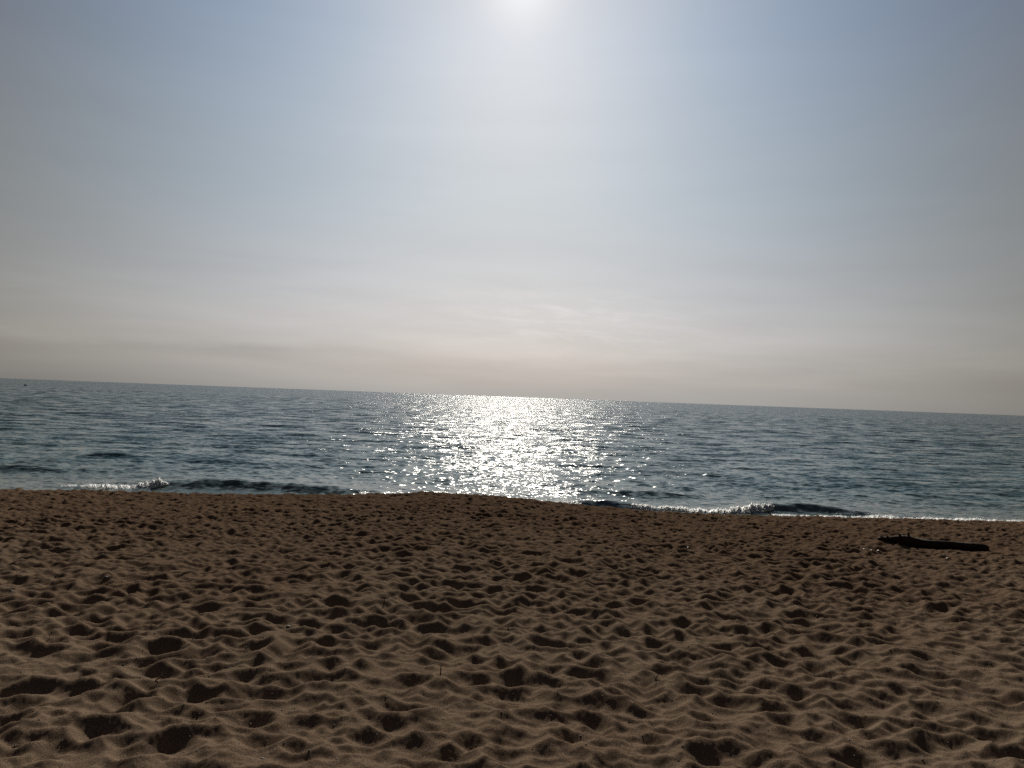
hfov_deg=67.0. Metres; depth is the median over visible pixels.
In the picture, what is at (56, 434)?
sea
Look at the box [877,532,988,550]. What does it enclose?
driftwood log
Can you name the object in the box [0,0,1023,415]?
sky
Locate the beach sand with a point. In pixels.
(780, 610)
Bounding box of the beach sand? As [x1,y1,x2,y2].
[0,488,1023,767]
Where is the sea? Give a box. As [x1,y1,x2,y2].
[0,378,1023,520]
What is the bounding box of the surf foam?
[60,478,1023,521]

